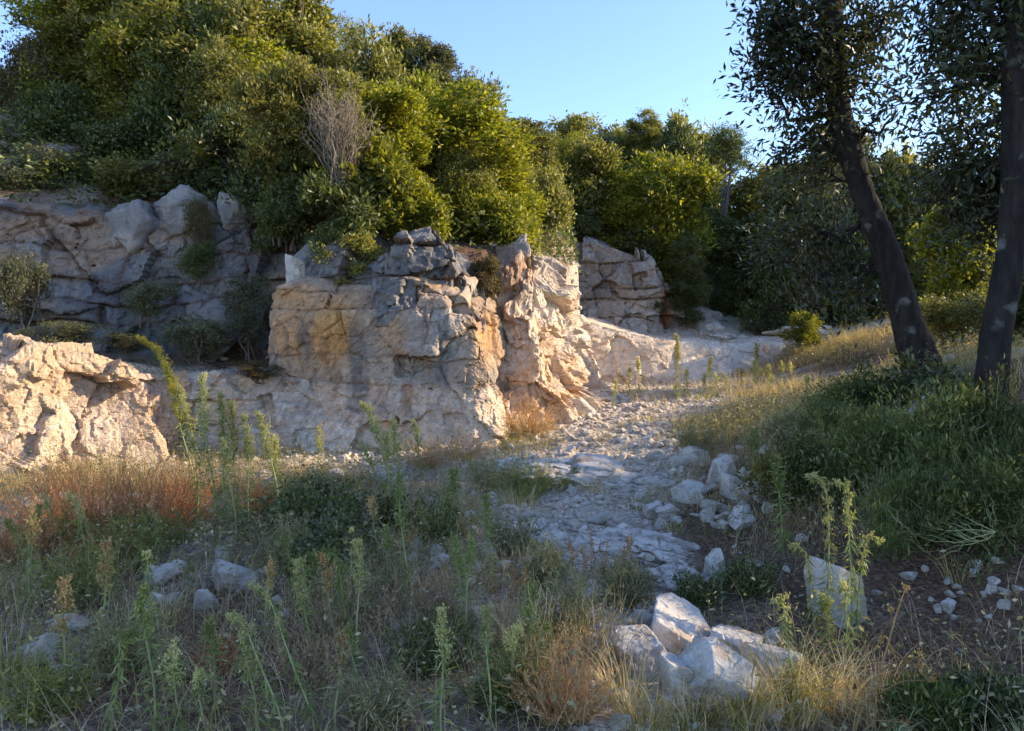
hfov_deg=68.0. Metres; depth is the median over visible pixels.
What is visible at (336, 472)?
stone
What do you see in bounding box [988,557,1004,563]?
stone
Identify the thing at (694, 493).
stone
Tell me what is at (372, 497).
seed plant
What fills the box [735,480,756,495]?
stone
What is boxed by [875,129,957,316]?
shrub
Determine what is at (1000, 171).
tree
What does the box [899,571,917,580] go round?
stone
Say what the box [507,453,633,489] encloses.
rock outcrop
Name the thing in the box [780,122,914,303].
shrub
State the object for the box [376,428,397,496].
tall weed
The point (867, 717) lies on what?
grass tuft
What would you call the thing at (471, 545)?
tall weed
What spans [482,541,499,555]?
stone
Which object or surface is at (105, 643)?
herb clump
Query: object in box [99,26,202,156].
shrub
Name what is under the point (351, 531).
tall weed
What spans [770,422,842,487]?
herb clump
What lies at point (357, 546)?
tall weed
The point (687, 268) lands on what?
shrub
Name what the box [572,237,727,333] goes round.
cliff
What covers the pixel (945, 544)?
bank shrub
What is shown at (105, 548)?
tall weed
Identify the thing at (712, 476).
stone
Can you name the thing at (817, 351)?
grass tuft
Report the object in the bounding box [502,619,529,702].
tall weed
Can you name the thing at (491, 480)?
herb clump
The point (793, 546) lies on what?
tall weed
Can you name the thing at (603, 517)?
boulder
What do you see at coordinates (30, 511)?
tall weed
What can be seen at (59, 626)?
tall weed
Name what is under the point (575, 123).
shrub
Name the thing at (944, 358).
boulder
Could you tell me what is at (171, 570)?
boulder
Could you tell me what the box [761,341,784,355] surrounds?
boulder
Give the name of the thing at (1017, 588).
stone
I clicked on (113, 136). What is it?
shrub
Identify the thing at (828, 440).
herb clump
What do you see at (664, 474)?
stone
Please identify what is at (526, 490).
herb clump
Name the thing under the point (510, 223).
shrub
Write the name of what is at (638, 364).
tall weed
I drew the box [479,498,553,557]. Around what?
herb clump
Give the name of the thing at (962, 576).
grass tuft
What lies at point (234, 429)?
tall weed
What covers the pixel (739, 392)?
grass tuft
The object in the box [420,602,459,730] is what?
tall weed
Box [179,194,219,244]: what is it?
shrub
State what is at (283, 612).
stone
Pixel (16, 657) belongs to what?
grass tuft
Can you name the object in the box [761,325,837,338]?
rock outcrop
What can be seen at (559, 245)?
undergrowth
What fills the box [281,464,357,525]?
bramble
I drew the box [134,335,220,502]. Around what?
tall weed
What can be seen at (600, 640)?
dry plant
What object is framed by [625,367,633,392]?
tall weed
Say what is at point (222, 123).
shrub
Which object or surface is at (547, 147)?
shrub
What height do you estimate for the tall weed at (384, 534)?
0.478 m
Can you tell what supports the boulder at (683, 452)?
on the ground at (922, 585)
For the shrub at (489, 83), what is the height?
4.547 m
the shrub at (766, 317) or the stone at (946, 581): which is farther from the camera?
the shrub at (766, 317)
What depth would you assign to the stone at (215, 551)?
5.99 m
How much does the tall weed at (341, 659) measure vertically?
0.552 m
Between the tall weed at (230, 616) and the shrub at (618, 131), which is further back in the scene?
the shrub at (618, 131)
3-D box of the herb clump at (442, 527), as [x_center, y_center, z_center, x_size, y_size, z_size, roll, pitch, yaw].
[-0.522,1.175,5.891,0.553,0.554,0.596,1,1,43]
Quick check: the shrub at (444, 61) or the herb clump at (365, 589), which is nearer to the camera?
the herb clump at (365, 589)
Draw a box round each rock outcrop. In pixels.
[483,457,528,469]
[506,518,572,542]
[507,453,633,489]
[573,533,628,554]
[598,527,700,566]
[614,474,659,486]
[652,563,708,594]
[700,333,747,340]
[703,321,724,330]
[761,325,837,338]
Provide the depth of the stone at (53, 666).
3.84 m
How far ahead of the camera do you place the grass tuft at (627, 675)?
3.64 m
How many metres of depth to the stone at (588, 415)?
12.46 m
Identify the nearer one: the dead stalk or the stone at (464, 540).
the dead stalk
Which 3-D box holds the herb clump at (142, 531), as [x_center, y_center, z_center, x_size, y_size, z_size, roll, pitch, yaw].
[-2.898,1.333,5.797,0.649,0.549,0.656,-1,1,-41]
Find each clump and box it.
[0,633,106,730]
[20,496,108,551]
[33,523,141,610]
[67,589,176,681]
[69,499,166,549]
[81,507,172,572]
[120,504,201,547]
[250,507,344,581]
[284,541,398,626]
[322,643,428,730]
[374,601,481,681]
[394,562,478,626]
[407,480,481,550]
[450,634,555,721]
[460,451,526,493]
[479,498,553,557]
[482,451,573,502]
[509,550,615,639]
[513,533,584,591]
[589,552,660,609]
[663,410,727,455]
[669,563,748,613]
[717,540,786,601]
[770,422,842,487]
[812,392,890,487]
[843,454,921,529]
[857,401,941,453]
[910,408,1009,504]
[979,426,1023,526]
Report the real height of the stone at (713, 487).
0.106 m
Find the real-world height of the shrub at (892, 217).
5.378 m
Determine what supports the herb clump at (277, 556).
on the ground at (922, 585)
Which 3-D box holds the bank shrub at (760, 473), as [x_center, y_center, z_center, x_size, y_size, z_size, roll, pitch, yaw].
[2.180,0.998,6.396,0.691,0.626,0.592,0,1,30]
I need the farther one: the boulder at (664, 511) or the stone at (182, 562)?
the boulder at (664, 511)
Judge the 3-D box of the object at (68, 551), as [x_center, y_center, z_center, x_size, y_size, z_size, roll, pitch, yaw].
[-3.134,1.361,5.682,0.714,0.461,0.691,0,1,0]
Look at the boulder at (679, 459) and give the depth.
8.44 m
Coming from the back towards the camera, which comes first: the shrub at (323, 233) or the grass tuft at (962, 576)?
the shrub at (323, 233)
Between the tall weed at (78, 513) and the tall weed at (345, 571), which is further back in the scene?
the tall weed at (78, 513)
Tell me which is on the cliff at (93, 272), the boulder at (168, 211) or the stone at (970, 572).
the boulder at (168, 211)
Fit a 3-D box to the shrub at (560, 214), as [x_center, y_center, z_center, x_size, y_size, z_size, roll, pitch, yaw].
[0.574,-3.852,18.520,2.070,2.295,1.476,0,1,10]
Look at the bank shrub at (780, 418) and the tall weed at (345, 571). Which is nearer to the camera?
the tall weed at (345, 571)
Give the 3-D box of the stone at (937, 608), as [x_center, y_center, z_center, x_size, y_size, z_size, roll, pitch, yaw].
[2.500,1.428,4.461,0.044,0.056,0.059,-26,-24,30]
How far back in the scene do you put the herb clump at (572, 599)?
4.25 m
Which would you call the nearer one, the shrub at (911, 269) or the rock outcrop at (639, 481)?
the rock outcrop at (639, 481)
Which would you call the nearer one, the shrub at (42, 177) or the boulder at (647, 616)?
the boulder at (647, 616)
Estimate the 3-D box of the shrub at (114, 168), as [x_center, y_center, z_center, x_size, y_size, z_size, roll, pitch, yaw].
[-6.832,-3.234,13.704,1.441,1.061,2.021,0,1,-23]
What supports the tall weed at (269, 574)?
on the ground at (922, 585)
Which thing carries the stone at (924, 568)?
on the ground at (922, 585)
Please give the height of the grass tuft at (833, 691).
0.296 m
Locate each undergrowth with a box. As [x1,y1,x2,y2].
[0,58,674,273]
[0,325,1023,730]
[698,295,1023,370]
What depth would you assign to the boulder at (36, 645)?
3.91 m
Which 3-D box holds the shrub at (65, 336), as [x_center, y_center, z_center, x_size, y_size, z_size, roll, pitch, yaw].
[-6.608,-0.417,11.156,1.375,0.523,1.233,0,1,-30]
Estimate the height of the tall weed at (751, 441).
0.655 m
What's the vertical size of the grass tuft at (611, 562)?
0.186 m
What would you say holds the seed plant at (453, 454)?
on the ground at (922, 585)
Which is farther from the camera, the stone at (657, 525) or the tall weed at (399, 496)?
the stone at (657, 525)
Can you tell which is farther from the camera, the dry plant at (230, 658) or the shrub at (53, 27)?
the shrub at (53, 27)
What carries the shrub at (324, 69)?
on the ground at (922, 585)
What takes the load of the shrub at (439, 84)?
on the ground at (922, 585)
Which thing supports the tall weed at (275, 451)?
on the ground at (922, 585)
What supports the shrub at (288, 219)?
on the cliff at (93, 272)
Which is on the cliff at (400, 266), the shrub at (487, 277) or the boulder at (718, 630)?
the shrub at (487, 277)
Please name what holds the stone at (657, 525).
on the ground at (922, 585)
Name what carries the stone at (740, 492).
on the ground at (922, 585)
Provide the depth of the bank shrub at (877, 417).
6.30 m
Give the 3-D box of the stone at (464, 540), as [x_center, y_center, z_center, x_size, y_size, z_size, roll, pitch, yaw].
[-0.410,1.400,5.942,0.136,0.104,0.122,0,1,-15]
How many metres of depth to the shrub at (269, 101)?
12.64 m
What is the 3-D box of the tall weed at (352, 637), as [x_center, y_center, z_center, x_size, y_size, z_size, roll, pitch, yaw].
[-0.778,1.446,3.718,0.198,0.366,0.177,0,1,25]
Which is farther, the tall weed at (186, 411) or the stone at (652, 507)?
the stone at (652, 507)
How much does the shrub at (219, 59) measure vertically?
4.257 m
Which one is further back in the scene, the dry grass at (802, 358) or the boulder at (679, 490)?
the dry grass at (802, 358)
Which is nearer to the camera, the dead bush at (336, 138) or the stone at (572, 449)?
the stone at (572, 449)
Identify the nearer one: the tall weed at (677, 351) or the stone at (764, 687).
the stone at (764, 687)
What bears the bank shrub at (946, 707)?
on the ground at (922, 585)
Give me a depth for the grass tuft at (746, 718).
3.39 m
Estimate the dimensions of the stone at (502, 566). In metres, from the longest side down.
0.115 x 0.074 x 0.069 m
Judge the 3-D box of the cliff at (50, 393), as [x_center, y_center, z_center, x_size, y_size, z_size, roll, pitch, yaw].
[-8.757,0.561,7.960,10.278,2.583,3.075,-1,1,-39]
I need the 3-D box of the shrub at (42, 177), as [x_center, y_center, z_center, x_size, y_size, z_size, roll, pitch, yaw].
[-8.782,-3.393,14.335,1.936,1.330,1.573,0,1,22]
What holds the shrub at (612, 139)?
on the ground at (922, 585)
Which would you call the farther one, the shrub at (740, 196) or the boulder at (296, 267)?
the shrub at (740, 196)
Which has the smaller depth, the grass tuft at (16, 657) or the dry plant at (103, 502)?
the grass tuft at (16, 657)
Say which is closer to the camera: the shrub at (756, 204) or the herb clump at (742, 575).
the herb clump at (742, 575)
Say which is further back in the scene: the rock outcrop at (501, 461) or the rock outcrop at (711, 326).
the rock outcrop at (711, 326)
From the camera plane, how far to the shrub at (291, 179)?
12.69 m
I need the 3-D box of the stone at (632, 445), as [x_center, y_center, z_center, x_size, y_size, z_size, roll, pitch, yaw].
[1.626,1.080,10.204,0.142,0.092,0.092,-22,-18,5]
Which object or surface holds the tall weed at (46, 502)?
on the ground at (922, 585)
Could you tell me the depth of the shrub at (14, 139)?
15.04 m
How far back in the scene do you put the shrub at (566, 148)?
23.96 m
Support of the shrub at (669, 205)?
on the ground at (922, 585)
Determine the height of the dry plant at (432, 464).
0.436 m
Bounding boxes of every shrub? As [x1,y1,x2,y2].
[0,0,110,104]
[0,0,111,109]
[0,27,64,114]
[0,134,44,155]
[0,139,98,192]
[0,163,41,192]
[0,241,58,336]
[6,74,106,144]
[7,149,96,189]
[13,319,114,346]
[47,0,138,113]
[49,159,101,186]
[71,112,160,165]
[76,0,213,126]
[80,9,166,116]
[82,0,232,30]
[85,329,163,356]
[87,149,175,199]
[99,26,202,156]
[99,150,216,199]
[113,78,210,162]
[118,277,182,327]
[121,0,250,146]
[145,31,262,186]
[152,314,236,365]
[158,98,266,201]
[167,32,305,145]
[167,235,225,288]
[170,56,267,143]
[179,0,294,73]
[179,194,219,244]
[210,11,334,77]
[216,140,317,256]
[218,268,274,360]
[224,49,321,193]
[224,359,284,383]
[231,0,354,168]
[251,180,309,250]
[277,63,388,173]
[289,162,396,250]
[298,127,425,244]
[300,219,348,257]
[306,226,389,284]
[310,56,343,144]
[332,9,372,69]
[336,13,413,94]
[357,75,443,188]
[367,173,456,245]
[370,48,451,101]
[382,22,432,76]
[393,68,448,116]
[406,64,455,105]
[410,32,464,89]
[411,77,542,248]
[423,117,490,184]
[430,141,503,226]
[434,177,503,241]
[447,63,521,129]
[454,189,547,261]
[468,254,503,301]
[484,127,555,240]
[505,114,570,195]
[521,163,577,248]
[546,109,606,156]
[552,128,585,200]
[557,134,627,241]
[566,196,604,240]
[592,122,626,168]
[593,119,632,166]
[594,157,660,258]
[612,224,668,314]
[619,106,666,169]
[621,145,729,308]
[650,113,703,219]
[662,231,713,326]
[664,98,726,186]
[692,164,733,267]
[697,205,744,315]
[700,262,726,309]
[720,207,771,317]
[724,159,785,223]
[734,210,809,333]
[734,447,810,512]
[740,149,816,302]
[748,183,764,214]
[749,300,789,335]
[749,399,815,458]
[752,165,817,234]
[756,429,837,511]
[776,309,822,348]
[777,386,874,453]
[779,222,844,326]
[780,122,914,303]
[784,165,890,326]
[784,440,876,516]
[795,352,909,443]
[814,226,905,327]
[820,393,928,526]
[826,399,923,437]
[834,375,913,414]
[842,452,995,568]
[844,372,1008,493]
[854,346,975,406]
[870,668,988,730]
[874,154,932,283]
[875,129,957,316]
[887,462,998,552]
[894,368,1012,428]
[896,189,996,332]
[903,447,1023,583]
[904,247,928,302]
[910,192,998,299]
[918,284,988,356]
[920,657,1023,730]
[926,353,1023,465]
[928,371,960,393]
[945,415,1023,474]
[961,414,1023,544]
[978,270,1023,344]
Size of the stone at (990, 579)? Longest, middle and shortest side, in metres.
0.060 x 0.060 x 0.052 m
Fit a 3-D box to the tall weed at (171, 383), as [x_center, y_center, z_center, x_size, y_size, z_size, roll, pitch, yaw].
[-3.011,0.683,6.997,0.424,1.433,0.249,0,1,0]
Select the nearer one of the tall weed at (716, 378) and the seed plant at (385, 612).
the seed plant at (385, 612)
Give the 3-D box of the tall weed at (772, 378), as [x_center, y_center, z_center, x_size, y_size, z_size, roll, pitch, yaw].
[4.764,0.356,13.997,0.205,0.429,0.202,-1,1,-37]
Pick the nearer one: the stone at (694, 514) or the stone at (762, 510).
the stone at (762, 510)
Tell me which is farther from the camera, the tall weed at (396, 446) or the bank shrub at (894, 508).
the tall weed at (396, 446)
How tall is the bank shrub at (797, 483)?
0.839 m
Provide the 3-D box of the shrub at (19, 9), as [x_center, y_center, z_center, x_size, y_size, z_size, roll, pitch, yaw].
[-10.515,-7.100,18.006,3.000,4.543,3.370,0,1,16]
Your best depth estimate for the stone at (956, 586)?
4.56 m
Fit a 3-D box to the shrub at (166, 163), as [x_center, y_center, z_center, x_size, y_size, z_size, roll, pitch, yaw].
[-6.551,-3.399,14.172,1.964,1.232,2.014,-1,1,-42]
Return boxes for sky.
[0,0,1001,183]
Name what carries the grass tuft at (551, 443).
on the ground at (922, 585)
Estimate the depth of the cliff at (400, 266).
11.31 m
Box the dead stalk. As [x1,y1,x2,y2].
[853,582,937,730]
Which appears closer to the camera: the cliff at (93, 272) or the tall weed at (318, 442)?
the tall weed at (318, 442)
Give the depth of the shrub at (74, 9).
17.27 m
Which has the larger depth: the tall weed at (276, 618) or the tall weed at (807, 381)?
the tall weed at (807, 381)
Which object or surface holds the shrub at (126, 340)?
on the ground at (922, 585)
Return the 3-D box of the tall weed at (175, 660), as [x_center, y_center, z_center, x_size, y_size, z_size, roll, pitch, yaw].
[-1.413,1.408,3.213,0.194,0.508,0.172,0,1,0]
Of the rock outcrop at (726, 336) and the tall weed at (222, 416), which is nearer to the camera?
the tall weed at (222, 416)
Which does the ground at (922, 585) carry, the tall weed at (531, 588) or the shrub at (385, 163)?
the tall weed at (531, 588)
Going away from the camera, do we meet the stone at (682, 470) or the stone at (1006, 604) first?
the stone at (1006, 604)
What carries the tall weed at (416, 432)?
on the ground at (922, 585)
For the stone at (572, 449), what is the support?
on the ground at (922, 585)
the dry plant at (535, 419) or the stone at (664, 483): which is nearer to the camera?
the stone at (664, 483)
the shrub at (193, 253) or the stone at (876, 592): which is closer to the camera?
the stone at (876, 592)
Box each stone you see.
[50,664,61,673]
[162,591,183,604]
[171,559,187,569]
[213,545,226,552]
[225,536,236,545]
[257,471,270,479]
[281,608,290,616]
[304,446,317,455]
[326,468,343,478]
[362,451,373,461]
[373,464,389,479]
[374,455,382,463]
[406,551,418,560]
[411,534,425,548]
[429,544,442,554]
[430,553,449,566]
[457,538,467,547]
[464,574,474,585]
[467,561,480,572]
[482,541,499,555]
[495,560,510,569]
[566,445,575,453]
[584,412,591,419]
[628,442,637,447]
[642,500,661,517]
[652,442,663,447]
[652,449,663,456]
[653,517,668,528]
[657,479,674,488]
[657,694,668,704]
[660,473,667,478]
[669,694,686,712]
[671,515,681,522]
[676,466,686,476]
[690,491,705,504]
[690,513,699,516]
[699,507,715,522]
[706,473,718,483]
[706,484,718,491]
[713,519,728,528]
[714,511,730,519]
[717,453,739,461]
[727,512,754,531]
[728,505,750,519]
[731,490,745,499]
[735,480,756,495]
[737,467,750,476]
[737,500,751,508]
[753,676,771,698]
[753,702,782,722]
[761,500,773,513]
[763,627,784,643]
[765,639,777,646]
[871,590,882,595]
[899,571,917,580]
[921,565,928,571]
[933,603,941,613]
[940,598,955,613]
[943,576,950,584]
[944,590,955,597]
[950,614,957,619]
[951,583,961,588]
[969,568,978,576]
[971,559,982,568]
[986,584,997,593]
[987,576,1000,584]
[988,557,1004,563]
[996,599,1010,610]
[997,587,1010,596]
[1011,585,1023,591]
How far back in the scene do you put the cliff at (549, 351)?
13.13 m
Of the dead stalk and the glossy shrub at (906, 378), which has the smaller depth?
the dead stalk
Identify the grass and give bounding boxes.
[0,329,1023,730]
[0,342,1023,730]
[610,322,1023,446]
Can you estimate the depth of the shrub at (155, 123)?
15.06 m
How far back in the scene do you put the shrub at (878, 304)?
21.34 m
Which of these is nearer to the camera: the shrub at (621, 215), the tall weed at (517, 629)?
the tall weed at (517, 629)
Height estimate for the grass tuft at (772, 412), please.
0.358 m
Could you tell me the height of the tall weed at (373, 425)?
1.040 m
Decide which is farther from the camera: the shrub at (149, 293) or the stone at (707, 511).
the shrub at (149, 293)
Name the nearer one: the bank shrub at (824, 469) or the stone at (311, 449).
the bank shrub at (824, 469)
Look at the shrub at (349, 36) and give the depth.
19.62 m
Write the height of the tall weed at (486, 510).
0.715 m
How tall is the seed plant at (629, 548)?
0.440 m
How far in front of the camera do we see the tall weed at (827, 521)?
4.32 m
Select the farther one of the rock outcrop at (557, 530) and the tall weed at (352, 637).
the rock outcrop at (557, 530)
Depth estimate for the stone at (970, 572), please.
4.60 m
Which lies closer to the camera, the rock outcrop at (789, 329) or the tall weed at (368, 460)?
the tall weed at (368, 460)
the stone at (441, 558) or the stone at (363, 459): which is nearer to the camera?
the stone at (441, 558)
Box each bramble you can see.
[242,467,340,543]
[276,508,369,590]
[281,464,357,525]
[298,471,398,551]
[366,482,458,542]
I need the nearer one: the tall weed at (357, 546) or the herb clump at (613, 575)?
the tall weed at (357, 546)
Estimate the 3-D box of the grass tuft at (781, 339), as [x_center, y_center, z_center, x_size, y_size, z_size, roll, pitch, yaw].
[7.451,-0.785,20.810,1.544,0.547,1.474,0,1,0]
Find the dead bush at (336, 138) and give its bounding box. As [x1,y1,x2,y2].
[297,70,387,187]
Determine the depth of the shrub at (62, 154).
13.97 m
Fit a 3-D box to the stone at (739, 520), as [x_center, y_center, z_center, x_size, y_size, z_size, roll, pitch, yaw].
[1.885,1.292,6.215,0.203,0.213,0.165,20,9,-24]
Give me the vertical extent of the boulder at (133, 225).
1.081 m
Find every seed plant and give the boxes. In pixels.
[360,472,385,543]
[374,566,415,673]
[389,434,457,470]
[492,565,537,609]
[566,529,634,587]
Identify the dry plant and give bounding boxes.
[0,428,124,533]
[0,491,84,567]
[32,429,171,545]
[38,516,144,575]
[86,442,211,534]
[136,454,232,528]
[180,616,260,675]
[229,475,282,520]
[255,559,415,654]
[255,623,349,705]
[401,435,457,468]
[422,422,495,460]
[469,577,599,668]
[490,631,644,725]
[503,388,568,437]
[535,569,672,681]
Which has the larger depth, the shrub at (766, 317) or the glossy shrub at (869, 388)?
the shrub at (766, 317)
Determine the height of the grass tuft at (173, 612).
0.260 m
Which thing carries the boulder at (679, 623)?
on the ground at (922, 585)
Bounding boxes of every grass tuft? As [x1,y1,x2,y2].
[0,540,91,597]
[0,608,106,684]
[80,581,211,629]
[435,476,516,511]
[449,584,557,652]
[482,479,551,507]
[525,428,580,448]
[530,465,601,490]
[562,472,616,494]
[562,628,687,704]
[578,664,712,730]
[586,426,625,441]
[587,547,645,575]
[613,384,642,395]
[619,490,657,511]
[628,678,751,730]
[633,409,659,422]
[655,388,681,397]
[656,617,912,730]
[659,510,686,532]
[661,646,812,730]
[663,411,700,427]
[681,389,718,400]
[694,418,746,443]
[722,387,755,397]
[733,625,927,717]
[735,395,775,412]
[746,385,800,405]
[748,402,812,425]
[768,326,794,346]
[776,374,838,398]
[793,644,966,730]
[799,340,841,356]
[806,365,880,390]
[820,324,870,343]
[859,332,894,353]
[914,543,1006,585]
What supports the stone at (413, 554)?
on the ground at (922, 585)
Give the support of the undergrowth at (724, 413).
on the ground at (922, 585)
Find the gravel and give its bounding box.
[0,201,1023,730]
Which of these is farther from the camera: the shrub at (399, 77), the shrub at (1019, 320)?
the shrub at (399, 77)
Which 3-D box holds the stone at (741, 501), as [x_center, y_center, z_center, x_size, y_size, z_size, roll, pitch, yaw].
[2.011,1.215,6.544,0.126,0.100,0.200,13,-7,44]
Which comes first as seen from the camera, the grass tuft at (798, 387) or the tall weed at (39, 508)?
the tall weed at (39, 508)
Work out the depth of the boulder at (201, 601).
4.83 m
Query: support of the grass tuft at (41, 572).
on the ground at (922, 585)
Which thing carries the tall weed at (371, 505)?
on the ground at (922, 585)
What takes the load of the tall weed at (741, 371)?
on the ground at (922, 585)
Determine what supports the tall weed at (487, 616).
on the ground at (922, 585)
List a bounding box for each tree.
[700,117,764,265]
[713,0,952,377]
[854,0,1023,409]
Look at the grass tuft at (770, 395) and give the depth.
12.53 m
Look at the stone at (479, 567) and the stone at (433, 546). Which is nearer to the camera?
the stone at (479, 567)
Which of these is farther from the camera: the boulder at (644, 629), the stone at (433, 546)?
the stone at (433, 546)
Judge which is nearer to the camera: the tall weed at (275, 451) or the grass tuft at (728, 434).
the tall weed at (275, 451)
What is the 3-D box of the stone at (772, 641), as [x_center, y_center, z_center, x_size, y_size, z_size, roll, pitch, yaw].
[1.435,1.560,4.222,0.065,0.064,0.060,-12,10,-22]
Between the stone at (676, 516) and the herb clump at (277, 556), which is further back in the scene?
the stone at (676, 516)
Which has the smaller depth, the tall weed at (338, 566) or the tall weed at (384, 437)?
the tall weed at (338, 566)
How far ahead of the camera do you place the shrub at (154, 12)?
15.83 m
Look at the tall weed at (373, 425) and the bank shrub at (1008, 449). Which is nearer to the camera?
the bank shrub at (1008, 449)
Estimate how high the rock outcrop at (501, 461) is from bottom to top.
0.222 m
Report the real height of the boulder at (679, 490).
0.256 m
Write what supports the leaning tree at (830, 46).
on the ground at (922, 585)
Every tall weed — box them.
[3,518,35,574]
[10,502,45,596]
[13,501,43,616]
[39,491,59,530]
[45,573,85,706]
[63,490,98,565]
[82,536,118,672]
[97,623,138,730]
[129,582,174,730]
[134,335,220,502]
[137,547,160,624]
[143,500,164,561]
[158,635,198,730]
[162,362,205,517]
[175,382,207,532]
[183,665,219,730]
[194,370,232,537]
[197,614,231,714]
[210,389,234,536]
[216,437,249,545]
[225,399,249,534]
[225,609,298,730]
[233,626,276,730]
[236,412,259,538]
[247,580,327,730]
[253,555,278,637]
[254,410,282,526]
[268,433,286,524]
[275,532,302,599]
[290,558,322,669]
[294,555,321,628]
[306,549,324,620]
[310,424,327,468]
[314,627,355,730]
[315,551,346,665]
[318,544,363,636]
[330,561,353,631]
[340,526,356,585]
[340,621,366,691]
[341,536,372,663]
[357,439,386,497]
[359,400,397,493]
[366,493,382,554]
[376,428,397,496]
[379,524,396,587]
[390,417,408,487]
[391,471,418,606]
[410,418,429,479]
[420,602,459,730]
[439,466,465,533]
[447,532,468,628]
[455,532,481,655]
[471,601,506,730]
[480,492,500,595]
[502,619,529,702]
[519,605,549,681]
[521,577,552,655]
[534,620,553,668]
[611,378,618,404]
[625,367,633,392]
[634,356,645,390]
[672,333,681,398]
[681,368,690,393]
[699,373,707,393]
[707,356,714,388]
[713,372,721,396]
[721,372,727,386]
[736,367,743,388]
[745,424,762,477]
[752,342,762,384]
[752,358,757,386]
[762,363,774,389]
[767,374,774,393]
[768,452,794,553]
[768,592,810,700]
[778,360,785,387]
[787,362,796,381]
[787,541,821,640]
[802,373,811,402]
[804,471,840,637]
[814,592,844,675]
[831,477,865,639]
[836,578,863,679]
[846,530,885,643]
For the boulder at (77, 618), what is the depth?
4.52 m
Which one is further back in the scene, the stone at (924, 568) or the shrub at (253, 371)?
the shrub at (253, 371)
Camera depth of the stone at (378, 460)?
9.70 m
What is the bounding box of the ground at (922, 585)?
[0,73,1023,730]
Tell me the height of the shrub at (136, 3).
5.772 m
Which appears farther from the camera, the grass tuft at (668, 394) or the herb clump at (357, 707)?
the grass tuft at (668, 394)
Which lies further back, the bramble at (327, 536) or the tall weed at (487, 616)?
the bramble at (327, 536)
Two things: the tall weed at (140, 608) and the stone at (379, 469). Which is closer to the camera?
the tall weed at (140, 608)
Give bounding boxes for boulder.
[8,632,59,665]
[39,143,74,150]
[50,613,91,631]
[105,199,158,254]
[142,562,182,586]
[153,184,218,236]
[193,589,217,610]
[211,559,260,592]
[217,192,255,232]
[285,254,309,282]
[294,236,316,262]
[586,511,612,524]
[602,624,666,680]
[632,609,652,627]
[650,593,710,655]
[655,503,684,518]
[656,650,694,704]
[667,456,689,468]
[670,479,708,503]
[677,637,757,704]
[679,445,710,463]
[699,499,726,511]
[703,548,727,581]
[709,455,736,474]
[709,623,763,653]
[718,472,743,497]
[740,642,803,686]
[745,558,764,566]
[759,441,777,454]
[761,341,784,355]
[804,556,866,628]
[943,353,957,363]
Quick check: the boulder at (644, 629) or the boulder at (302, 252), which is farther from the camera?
the boulder at (302, 252)
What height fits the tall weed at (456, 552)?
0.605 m
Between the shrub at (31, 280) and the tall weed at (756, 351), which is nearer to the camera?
the shrub at (31, 280)
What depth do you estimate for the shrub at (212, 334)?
11.76 m
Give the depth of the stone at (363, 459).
10.05 m
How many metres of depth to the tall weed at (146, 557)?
4.62 m
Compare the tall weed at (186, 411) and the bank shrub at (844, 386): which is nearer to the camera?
the tall weed at (186, 411)
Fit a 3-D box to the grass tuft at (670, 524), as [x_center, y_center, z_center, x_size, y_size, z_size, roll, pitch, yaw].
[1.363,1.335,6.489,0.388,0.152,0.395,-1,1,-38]
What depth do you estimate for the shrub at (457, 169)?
14.77 m
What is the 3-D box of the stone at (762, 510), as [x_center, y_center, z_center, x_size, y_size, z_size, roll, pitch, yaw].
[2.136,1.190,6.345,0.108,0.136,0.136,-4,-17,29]
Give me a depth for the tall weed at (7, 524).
5.55 m
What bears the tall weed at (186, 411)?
on the ground at (922, 585)
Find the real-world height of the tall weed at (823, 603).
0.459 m
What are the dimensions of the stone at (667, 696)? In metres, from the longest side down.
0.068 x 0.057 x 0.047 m
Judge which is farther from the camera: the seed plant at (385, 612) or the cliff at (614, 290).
the cliff at (614, 290)
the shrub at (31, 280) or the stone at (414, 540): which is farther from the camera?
the shrub at (31, 280)
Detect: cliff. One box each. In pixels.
[0,194,396,363]
[0,333,192,473]
[177,365,326,455]
[263,275,510,453]
[305,226,492,354]
[489,233,618,431]
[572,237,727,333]
[585,316,795,386]
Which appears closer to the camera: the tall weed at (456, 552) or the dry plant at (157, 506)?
the tall weed at (456, 552)
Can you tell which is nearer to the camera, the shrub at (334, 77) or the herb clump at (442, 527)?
the herb clump at (442, 527)
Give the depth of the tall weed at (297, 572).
3.87 m
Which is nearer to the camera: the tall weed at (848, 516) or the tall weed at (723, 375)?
the tall weed at (848, 516)
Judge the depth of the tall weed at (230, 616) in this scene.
3.17 m
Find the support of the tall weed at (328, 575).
on the ground at (922, 585)
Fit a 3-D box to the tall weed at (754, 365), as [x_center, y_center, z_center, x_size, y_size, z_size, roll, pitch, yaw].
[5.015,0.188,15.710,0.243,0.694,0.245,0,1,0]
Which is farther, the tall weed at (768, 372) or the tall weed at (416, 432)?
the tall weed at (768, 372)
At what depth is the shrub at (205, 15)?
15.79 m
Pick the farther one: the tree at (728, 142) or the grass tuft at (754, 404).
the tree at (728, 142)
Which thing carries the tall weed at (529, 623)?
on the ground at (922, 585)
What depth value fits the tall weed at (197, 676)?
3.17 m
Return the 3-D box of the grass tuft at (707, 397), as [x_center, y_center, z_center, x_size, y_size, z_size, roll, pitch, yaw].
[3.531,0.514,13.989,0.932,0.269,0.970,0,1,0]
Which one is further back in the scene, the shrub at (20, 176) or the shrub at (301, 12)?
the shrub at (301, 12)
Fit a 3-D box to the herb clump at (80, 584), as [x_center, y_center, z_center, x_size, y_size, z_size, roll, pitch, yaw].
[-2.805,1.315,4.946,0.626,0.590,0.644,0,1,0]

